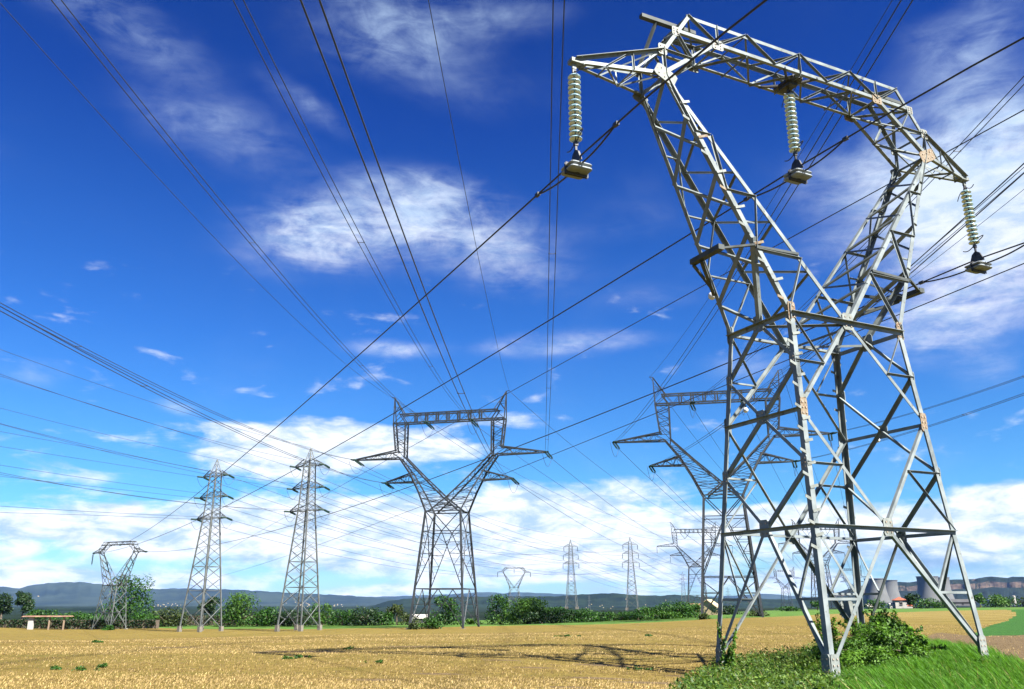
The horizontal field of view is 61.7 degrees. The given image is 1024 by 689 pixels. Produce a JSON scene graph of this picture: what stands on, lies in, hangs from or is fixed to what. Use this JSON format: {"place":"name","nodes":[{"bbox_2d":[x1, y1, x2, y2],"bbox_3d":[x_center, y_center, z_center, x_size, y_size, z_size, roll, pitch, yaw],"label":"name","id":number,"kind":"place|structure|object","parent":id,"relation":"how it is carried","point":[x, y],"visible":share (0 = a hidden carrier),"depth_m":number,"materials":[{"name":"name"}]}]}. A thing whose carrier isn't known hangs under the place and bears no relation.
{"place":"outdoors","nodes":[
{"label":"outdoors","id":0,"kind":"place"},
{"bbox_2d":[13,607,278,610],"bbox_3d":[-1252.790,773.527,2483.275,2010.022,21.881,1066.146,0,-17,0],"label":"hill","id":1,"kind":"structure","parent":0,"point":[63,609],"depth_m":2443.15,"materials":[{"name":"green plant"}]},
{"bbox_2d":[0,582,393,606],"bbox_3d":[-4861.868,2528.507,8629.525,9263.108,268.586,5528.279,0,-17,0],"label":"mountain","id":2,"kind":"structure","parent":0,"point":[70,594],"depth_m":7973.69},
{"bbox_2d":[0,606,1023,688],"bbox_3d":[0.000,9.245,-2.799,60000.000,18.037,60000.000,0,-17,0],"label":"ground","id":3,"kind":"structure","parent":0,"point":[1007,622],"depth_m":35.00,"materials":[{"name":"beige plant"}]},
{"bbox_2d":[0,592,13,619],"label":"tree","id":4,"kind":"object","parent":3,"relation":"on","point":[5,607],"visible":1,"depth_m":224.24,"materials":[{"name":"green plant"}]},
{"bbox_2d":[14,591,35,619],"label":"tree","id":5,"kind":"object","parent":3,"relation":"on","point":[23,599],"visible":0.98,"depth_m":221.40,"materials":[{"name":"green plant"}]},
{"bbox_2d":[25,608,60,619],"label":"bush","id":6,"kind":"object","parent":3,"relation":"on","point":[34,613],"visible":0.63,"depth_m":211.14,"materials":[{"name":"green plant"}]},
{"bbox_2d":[22,616,73,629],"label":"open shed","id":7,"kind":"structure","parent":3,"relation":"on","point":[31,620],"depth_m":156.80,"materials":[{"name":"tile"}]},
{"bbox_2d":[0,618,159,628],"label":"clipped hedge","id":8,"kind":"object","parent":3,"relation":"on","point":[140,623],"visible":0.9,"depth_m":162.72,"materials":[{"name":"green plant"}]},
{"bbox_2d":[51,611,109,619],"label":"bush","id":9,"kind":"object","parent":3,"relation":"on","point":[77,615],"visible":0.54,"depth_m":203.84,"materials":[{"name":"green plant"}]},
{"bbox_2d":[91,541,144,629],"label":"lattice pylon","id":10,"kind":"object","parent":3,"relation":"on","point":[109,573],"visible":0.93,"depth_m":161.81,"materials":[{"name":"metal"}]},
{"bbox_2d":[97,574,156,619],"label":"tree","id":11,"kind":"object","parent":3,"relation":"on","point":[127,607],"visible":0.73,"depth_m":179.90,"materials":[{"name":"green plant"}]},
{"bbox_2d":[131,612,161,625],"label":"bush","id":12,"kind":"object","parent":3,"relation":"on","point":[142,617],"visible":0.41,"depth_m":175.02,"materials":[{"name":"green plant"}]},
{"bbox_2d":[149,607,193,626],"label":"bush","id":13,"kind":"object","parent":3,"relation":"on","point":[171,619],"visible":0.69,"depth_m":176.67,"materials":[{"name":"green plant"}]},
{"bbox_2d":[177,459,228,631],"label":"narrow pylon","id":14,"kind":"object","parent":3,"relation":"on","point":[200,628],"visible":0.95,"depth_m":145.88,"materials":[{"name":"metal"}]},
{"bbox_2d":[197,596,219,625],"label":"tree","id":15,"kind":"object","parent":3,"relation":"on","point":[210,606],"visible":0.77,"depth_m":181.13,"materials":[{"name":"green plant"}]},
{"bbox_2d":[209,590,263,626],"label":"bush","id":16,"kind":"object","parent":3,"relation":"on","point":[236,613],"visible":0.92,"depth_m":170.92,"materials":[{"name":"green plant"}]},
{"bbox_2d":[159,614,360,625],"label":"clipped hedge","id":17,"kind":"object","parent":3,"relation":"on","point":[210,622],"visible":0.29,"depth_m":178.20,"materials":[{"name":"green plant"}]},
{"bbox_2d":[245,606,289,625],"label":"bush","id":18,"kind":"object","parent":3,"relation":"on","point":[262,618],"visible":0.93,"depth_m":169.19,"materials":[{"name":"green plant"}]},
{"bbox_2d":[272,608,318,625],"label":"bush","id":19,"kind":"object","parent":3,"relation":"on","point":[293,615],"visible":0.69,"depth_m":168.89,"materials":[{"name":"green plant"}]},
{"bbox_2d":[274,448,324,631],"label":"narrow pylon","id":20,"kind":"object","parent":3,"relation":"on","point":[297,626],"visible":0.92,"depth_m":142.81,"materials":[{"name":"metal"}]},
{"bbox_2d":[0,349,309,447],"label":"power cable","id":21,"kind":"object","parent":20,"relation":"attached to","point":[137,397],"visible":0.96,"depth_m":110.30,"materials":[{"name":"metal"}]},
{"bbox_2d":[181,109,1023,577],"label":"power cable","id":22,"kind":"object","parent":20,"relation":"attached to","point":[689,293],"visible":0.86,"depth_m":52.51,"materials":[{"name":"metal"}]},
{"bbox_2d":[305,603,332,624],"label":"tree","id":23,"kind":"object","parent":3,"relation":"on","point":[323,614],"visible":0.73,"depth_m":173.34,"materials":[{"name":"green plant"}]},
{"bbox_2d":[323,608,356,625],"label":"bush","id":24,"kind":"object","parent":3,"relation":"on","point":[334,619],"visible":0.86,"depth_m":169.15,"materials":[{"name":"green plant"}]},
{"bbox_2d":[345,606,386,625],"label":"bush","id":25,"kind":"object","parent":3,"relation":"on","point":[365,618],"visible":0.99,"depth_m":167.23,"materials":[{"name":"green plant"}]},
{"bbox_2d":[369,610,394,625],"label":"bush","id":26,"kind":"object","parent":3,"relation":"on","point":[388,617],"visible":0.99,"depth_m":167.44,"materials":[{"name":"green plant"}]},
{"bbox_2d":[385,604,407,624],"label":"tree","id":27,"kind":"object","parent":3,"relation":"on","point":[395,608],"visible":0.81,"depth_m":169.46,"materials":[{"name":"green plant"}]},
{"bbox_2d":[396,614,420,624],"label":"bush","id":28,"kind":"object","parent":3,"relation":"on","point":[406,620],"visible":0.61,"depth_m":167.26,"materials":[{"name":"green plant"}]},
{"bbox_2d":[418,616,443,628],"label":"bush","id":29,"kind":"object","parent":3,"relation":"on","point":[433,622],"visible":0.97,"depth_m":140.51,"materials":[{"name":"green plant"}]},
{"bbox_2d":[430,594,461,624],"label":"tree","id":30,"kind":"object","parent":3,"relation":"on","point":[448,619],"visible":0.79,"depth_m":160.09,"materials":[{"name":"green plant"}]},
{"bbox_2d":[356,390,543,629],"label":"wide arm pylon","id":31,"kind":"object","parent":3,"relation":"on","point":[492,419],"visible":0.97,"depth_m":148.84,"materials":[{"name":"metal"}]},
{"bbox_2d":[0,3,390,396],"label":"power cable","id":32,"kind":"object","parent":31,"relation":"attached to","point":[155,174],"visible":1,"depth_m":59.07,"materials":[{"name":"metal"}]},
{"bbox_2d":[428,0,508,388],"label":"power cable","id":33,"kind":"object","parent":31,"relation":"attached to","point":[459,161],"visible":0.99,"depth_m":58.89,"materials":[{"name":"metal"}]},
{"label":"insulator string","id":34,"kind":"object","parent":31,"relation":"attached to","visible":0},
{"bbox_2d":[0,302,350,459],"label":"twin cable","id":35,"kind":"object","parent":34,"relation":"attached to","point":[152,382],"visible":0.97,"depth_m":72.19,"materials":[{"name":"metal"}]},
{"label":"insulator string","id":36,"kind":"object","parent":31,"relation":"attached to","visible":0},
{"bbox_2d":[0,306,383,482],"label":"twin cable","id":37,"kind":"object","parent":36,"relation":"attached to","point":[150,387],"visible":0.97,"depth_m":58.76,"materials":[{"name":"metal"}]},
{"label":"insulator string","id":38,"kind":"object","parent":31,"relation":"attached to","visible":0},
{"bbox_2d":[51,0,424,420],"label":"twin cable","id":39,"kind":"object","parent":38,"relation":"attached to","point":[198,173],"visible":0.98,"depth_m":49.50,"materials":[{"name":"metal"}]},
{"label":"insulator string","id":40,"kind":"object","parent":31,"relation":"attached to","visible":0},
{"bbox_2d":[233,0,466,413],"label":"twin cable","id":41,"kind":"object","parent":40,"relation":"attached to","point":[327,170],"visible":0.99,"depth_m":47.57,"materials":[{"name":"metal"}]},
{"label":"insulator string","id":42,"kind":"object","parent":31,"relation":"attached to","visible":0},
{"bbox_2d":[300,0,510,477],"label":"twin cable","id":43,"kind":"object","parent":42,"relation":"attached to","point":[317,43],"visible":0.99,"depth_m":26.25,"materials":[{"name":"metal"}]},
{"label":"insulator string","id":44,"kind":"object","parent":31,"relation":"attached to","visible":0},
{"bbox_2d":[545,0,564,448],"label":"twin cable","id":45,"kind":"object","parent":44,"relation":"attached to","point":[550,178],"visible":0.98,"depth_m":43.44,"materials":[{"name":"metal"}]},
{"bbox_2d":[484,594,517,623],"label":"tree","id":46,"kind":"object","parent":3,"relation":"on","point":[499,601],"visible":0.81,"depth_m":160.19,"materials":[{"name":"green plant"}]},
{"bbox_2d":[0,624,1023,688],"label":"straw stubble","id":47,"kind":"object","parent":3,"relation":"on","point":[330,680],"visible":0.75,"depth_m":25.27,"materials":[{"name":"beige plant"}]},
{"bbox_2d":[497,567,530,607],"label":"lattice pylon","id":48,"kind":"object","parent":3,"relation":"on","point":[519,581],"visible":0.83,"depth_m":409.73,"materials":[{"name":"metal"}]},
{"bbox_2d":[495,596,558,623],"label":"bush","id":49,"kind":"object","parent":3,"relation":"on","point":[525,605],"visible":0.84,"depth_m":157.71,"materials":[{"name":"green plant"}]},
{"bbox_2d":[515,610,568,623],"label":"bush","id":50,"kind":"object","parent":3,"relation":"on","point":[536,616],"visible":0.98,"depth_m":154.73,"materials":[{"name":"green plant"}]},
{"bbox_2d":[539,606,575,622],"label":"bush","id":51,"kind":"object","parent":3,"relation":"on","point":[551,609],"visible":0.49,"depth_m":158.07,"materials":[{"name":"green plant"}]},
{"bbox_2d":[563,540,578,608],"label":"narrow pylon","id":52,"kind":"object","parent":3,"relation":"on","point":[568,577],"visible":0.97,"depth_m":394.13,"materials":[{"name":"metal"}]},
{"bbox_2d":[559,608,595,621],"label":"bush","id":53,"kind":"object","parent":3,"relation":"on","point":[580,613],"visible":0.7,"depth_m":157.63,"materials":[{"name":"green plant"}]},
{"bbox_2d":[566,614,617,621],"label":"bush","id":54,"kind":"object","parent":3,"relation":"on","point":[591,618],"visible":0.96,"depth_m":154.58,"materials":[{"name":"green plant"}]},
{"bbox_2d":[622,537,639,609],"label":"narrow pylon","id":55,"kind":"object","parent":3,"relation":"on","point":[628,575],"visible":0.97,"depth_m":375.23,"materials":[{"name":"metal"}]},
{"bbox_2d":[616,613,657,619],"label":"bush","id":56,"kind":"object","parent":3,"relation":"on","point":[638,616],"visible":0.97,"depth_m":154.44,"materials":[{"name":"green plant"}]},
{"bbox_2d":[630,605,658,617],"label":"bush","id":57,"kind":"object","parent":3,"relation":"on","point":[646,610],"visible":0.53,"depth_m":157.96,"materials":[{"name":"green plant"}]},
{"bbox_2d":[644,610,685,618],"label":"bush","id":58,"kind":"object","parent":3,"relation":"on","point":[668,615],"visible":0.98,"depth_m":153.64,"materials":[{"name":"green plant"}]},
{"bbox_2d":[652,600,700,618],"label":"bush","id":59,"kind":"object","parent":3,"relation":"on","point":[687,610],"visible":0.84,"depth_m":155.87,"materials":[{"name":"green plant"}]},
{"bbox_2d":[657,522,731,601],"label":"wide arm pylon","id":60,"kind":"object","parent":3,"relation":"on","point":[690,558],"visible":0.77,"depth_m":407.04,"materials":[{"name":"metal"}]},
{"bbox_2d":[699,599,717,614],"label":"farm house","id":61,"kind":"structure","parent":3,"relation":"on","point":[714,604],"depth_m":185.18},
{"bbox_2d":[614,369,829,619],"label":"wide arm pylon","id":62,"kind":"object","parent":3,"relation":"on","point":[715,488],"visible":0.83,"depth_m":142.04,"materials":[{"name":"metal"}]},
{"bbox_2d":[650,1,891,376],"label":"power cable","id":63,"kind":"object","parent":62,"relation":"attached to","point":[804,146],"visible":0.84,"depth_m":60.55,"materials":[{"name":"metal"}]},
{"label":"insulator string","id":64,"kind":"object","parent":62,"relation":"attached to","visible":0},
{"bbox_2d":[615,0,912,440],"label":"twin cable","id":65,"kind":"object","parent":64,"relation":"attached to","point":[808,169],"visible":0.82,"depth_m":40.98,"materials":[{"name":"metal"}]},
{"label":"insulator string","id":66,"kind":"object","parent":62,"relation":"attached to","visible":0},
{"bbox_2d":[651,163,1023,465],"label":"twin cable","id":67,"kind":"object","parent":66,"relation":"attached to","point":[895,286],"visible":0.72,"depth_m":41.83,"materials":[{"name":"metal"}]},
{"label":"insulator string","id":68,"kind":"object","parent":62,"relation":"attached to","visible":0},
{"bbox_2d":[694,76,1023,400],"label":"twin cable","id":69,"kind":"object","parent":68,"relation":"attached to","point":[908,204],"visible":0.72,"depth_m":56.06,"materials":[{"name":"metal"}]},
{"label":"insulator string","id":70,"kind":"object","parent":62,"relation":"attached to","visible":0},
{"bbox_2d":[753,167,1023,394],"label":"twin cable","id":71,"kind":"object","parent":70,"relation":"attached to","point":[917,263],"visible":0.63,"depth_m":72.44,"materials":[{"name":"metal"}]},
{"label":"insulator string","id":72,"kind":"object","parent":62,"relation":"attached to","visible":0},
{"bbox_2d":[798,393,1023,460],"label":"twin cable","id":73,"kind":"object","parent":72,"relation":"attached to","point":[938,422],"visible":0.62,"depth_m":86.70,"materials":[{"name":"metal"}]},
{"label":"insulator string","id":74,"kind":"object","parent":62,"relation":"attached to","visible":0},
{"bbox_2d":[847,376,1023,429],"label":"twin cable","id":75,"kind":"object","parent":74,"relation":"attached to","point":[947,401],"visible":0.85,"depth_m":97.99,"materials":[{"name":"metal"}]},
{"bbox_2d":[708,605,743,614],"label":"bush","id":76,"kind":"object","parent":3,"relation":"on","point":[728,610],"visible":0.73,"depth_m":180.87,"materials":[{"name":"green plant"}]},
{"bbox_2d":[567,13,988,679],"bbox_3d":[8.991,-0.129,25.409,16.368,19.247,4.767,8,-19,-25],"label":"lattice pylon","id":77,"kind":"object","parent":3,"relation":"on","point":[791,347],"visible":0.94,"depth_m":25.13,"materials":[{"name":"metal"}]},
{"bbox_2d":[561,66,591,179],"bbox_3d":[1.722,-6.149,23.610,0.700,3.386,0.833,8,-19,-25],"label":"insulator string","id":78,"kind":"object","parent":77,"relation":"hanging from","point":[574,168],"visible":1,"depth_m":23.44,"materials":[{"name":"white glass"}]},
{"bbox_2d":[121,0,766,544],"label":"power cable","id":79,"kind":"object","parent":78,"relation":"hanging from","point":[607,134],"visible":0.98,"depth_m":23.93,"materials":[{"name":"black metal"}]},
{"bbox_2d":[195,263,1023,581],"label":"power cable","id":80,"kind":"object","parent":77,"relation":"hanging from","point":[709,391],"visible":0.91,"depth_m":56.50,"materials":[{"name":"metal"}]},
{"bbox_2d":[716,621,737,666],"bbox_3d":[5.723,7.933,22.630,0.655,1.209,0.904,0,-17,0],"label":"creeper","id":81,"kind":"object","parent":77,"relation":"attached to","point":[729,657],"visible":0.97,"depth_m":22.72,"materials":[{"name":"green plant"}]},
{"bbox_2d":[781,87,811,184],"bbox_3d":[8.974,-6.723,27.444,0.700,3.386,0.833,8,-19,-25],"label":"insulator string","id":82,"kind":"object","parent":77,"relation":"hanging from","point":[797,175],"visible":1,"depth_m":27.27,"materials":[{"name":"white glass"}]},
{"bbox_2d":[94,37,1023,553],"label":"power cable","id":83,"kind":"object","parent":82,"relation":"hanging from","point":[844,139],"visible":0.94,"depth_m":28.29,"materials":[{"name":"black metal"}]},
{"bbox_2d":[957,184,992,273],"bbox_3d":[16.226,-4.119,30.316,0.700,3.386,0.833,8,-19,-25],"label":"insulator string","id":84,"kind":"object","parent":77,"relation":"hanging from","point":[977,265],"visible":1,"depth_m":30.16,"materials":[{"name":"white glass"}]},
{"bbox_2d":[158,242,1023,551],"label":"power cable","id":85,"kind":"object","parent":84,"relation":"attached to","point":[714,368],"visible":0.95,"depth_m":40.12,"materials":[{"name":"black metal"}]},
{"bbox_2d":[667,642,890,688],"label":"herbs","id":86,"kind":"object","parent":3,"relation":"on","point":[771,676],"visible":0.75,"depth_m":18.30,"materials":[{"name":"green plant"}]},
{"bbox_2d":[771,567,797,606],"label":"wide arm pylon","id":87,"kind":"object","parent":3,"relation":"on","point":[783,589],"visible":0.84,"depth_m":847.40,"materials":[{"name":"metal"}]},
{"bbox_2d":[778,518,849,607],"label":"wide arm pylon","id":88,"kind":"object","parent":3,"relation":"on","point":[824,555],"visible":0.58,"depth_m":393.75,"materials":[{"name":"metal"}]},
{"bbox_2d":[662,637,1023,688],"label":"dry stems","id":89,"kind":"object","parent":3,"relation":"on","point":[855,671],"visible":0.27,"depth_m":18.23,"materials":[{"name":"plant"}]},
{"bbox_2d":[807,608,947,669],"bbox_3d":[9.880,8.127,22.976,3.609,2.039,2.806,0,-17,0],"label":"shrub","id":90,"kind":"object","parent":3,"relation":"on","point":[882,636],"visible":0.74,"depth_m":22.95,"materials":[{"name":"green plant"}]},
{"bbox_2d":[863,599,891,608],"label":"bush","id":91,"kind":"object","parent":3,"relation":"on","point":[872,602],"visible":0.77,"depth_m":256.02,"materials":[{"name":"green plant"}]},
{"bbox_2d":[888,597,912,608],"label":"house","id":92,"kind":"structure","parent":3,"relation":"on","point":[898,602],"depth_m":271.52,"materials":[{"name":"white paint"}]},
{"bbox_2d":[904,593,920,608],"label":"tree","id":93,"kind":"object","parent":3,"relation":"on","point":[910,597],"visible":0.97,"depth_m":263.27,"materials":[{"name":"green plant"}]},
{"bbox_2d":[911,597,939,607],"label":"tree","id":94,"kind":"object","parent":3,"relation":"on","point":[927,603],"visible":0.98,"depth_m":259.93,"materials":[{"name":"green plant"}]},
{"bbox_2d":[950,599,975,605],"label":"barn","id":95,"kind":"structure","parent":3,"relation":"on","point":[961,602],"depth_m":398.33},
{"bbox_2d":[979,594,1008,606],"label":"tree","id":96,"kind":"object","parent":3,"relation":"on","point":[999,602],"visible":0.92,"depth_m":259.86,"materials":[{"name":"green plant"}]},
{"bbox_2d":[1001,596,1020,606],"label":"tree","id":97,"kind":"object","parent":3,"relation":"on","point":[1011,601],"visible":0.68,"depth_m":265.78,"materials":[{"name":"green plant"}]},
{"bbox_2d":[0,0,1023,596],"label":"sky","id":98,"kind":"structure","parent":0,"point":[96,250],"materials":[{"name":"blue"}]},
{"bbox_2d":[373,592,812,599],"bbox_3d":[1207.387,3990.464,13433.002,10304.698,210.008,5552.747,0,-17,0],"label":"mountain","id":99,"kind":"structure","parent":0,"point":[763,596],"depth_m":13242.53,"materials":[{"name":"green plant"}]},
{"bbox_2d":[366,593,930,608],"bbox_3d":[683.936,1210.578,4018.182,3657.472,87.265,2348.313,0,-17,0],"label":"hill","id":100,"kind":"structure","parent":0,"point":[606,600],"depth_m":3799.88,"materials":[{"name":"green plant"}]},
{"bbox_2d":[863,578,891,604],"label":"cooling tower","id":101,"kind":"structure","parent":100,"relation":"on","point":[871,588],"depth_m":3336.08,"materials":[{"name":"concrete"}]},
{"bbox_2d":[880,580,900,603],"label":"cooling tower","id":102,"kind":"structure","parent":100,"relation":"on","point":[892,589],"depth_m":3717.25,"materials":[{"name":"concrete"}]},
{"bbox_2d":[915,576,940,604],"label":"cooling tower","id":103,"kind":"structure","parent":100,"relation":"on","point":[925,590],"depth_m":3339.81,"materials":[{"name":"concrete"}]},
{"bbox_2d":[772,638,1023,688],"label":"tall grass","id":104,"kind":"structure","parent":0,"point":[917,678],"depth_m":19.28,"materials":[{"name":"green plant"}]},
{"bbox_2d":[814,576,1023,606],"bbox_3d":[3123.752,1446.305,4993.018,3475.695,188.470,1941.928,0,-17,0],"label":"cliff ridge","id":105,"kind":"structure","parent":0,"point":[986,587],"depth_m":4866.84,"materials":[{"name":"stone"}]},
{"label":"insulator string","id":106,"kind":"object","parent":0,"visible":0},
{"bbox_2d":[1,374,317,463],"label":"power cable","id":107,"kind":"object","parent":106,"relation":"attached to","point":[141,420],"visible":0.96,"depth_m":106.37,"materials":[{"name":"metal"}]},
{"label":"insulator string","id":108,"kind":"object","parent":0,"visible":0},
{"bbox_2d":[0,423,310,485],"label":"power cable","id":109,"kind":"object","parent":108,"relation":"attached to","point":[142,457],"visible":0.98,"depth_m":105.59,"materials":[{"name":"metal"}]},
{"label":"insulator string","id":110,"kind":"object","parent":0,"visible":0},
{"bbox_2d":[0,472,317,509],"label":"power cable","id":111,"kind":"object","parent":110,"relation":"attached to","point":[167,500],"visible":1,"depth_m":109.42,"materials":[{"name":"metal"}]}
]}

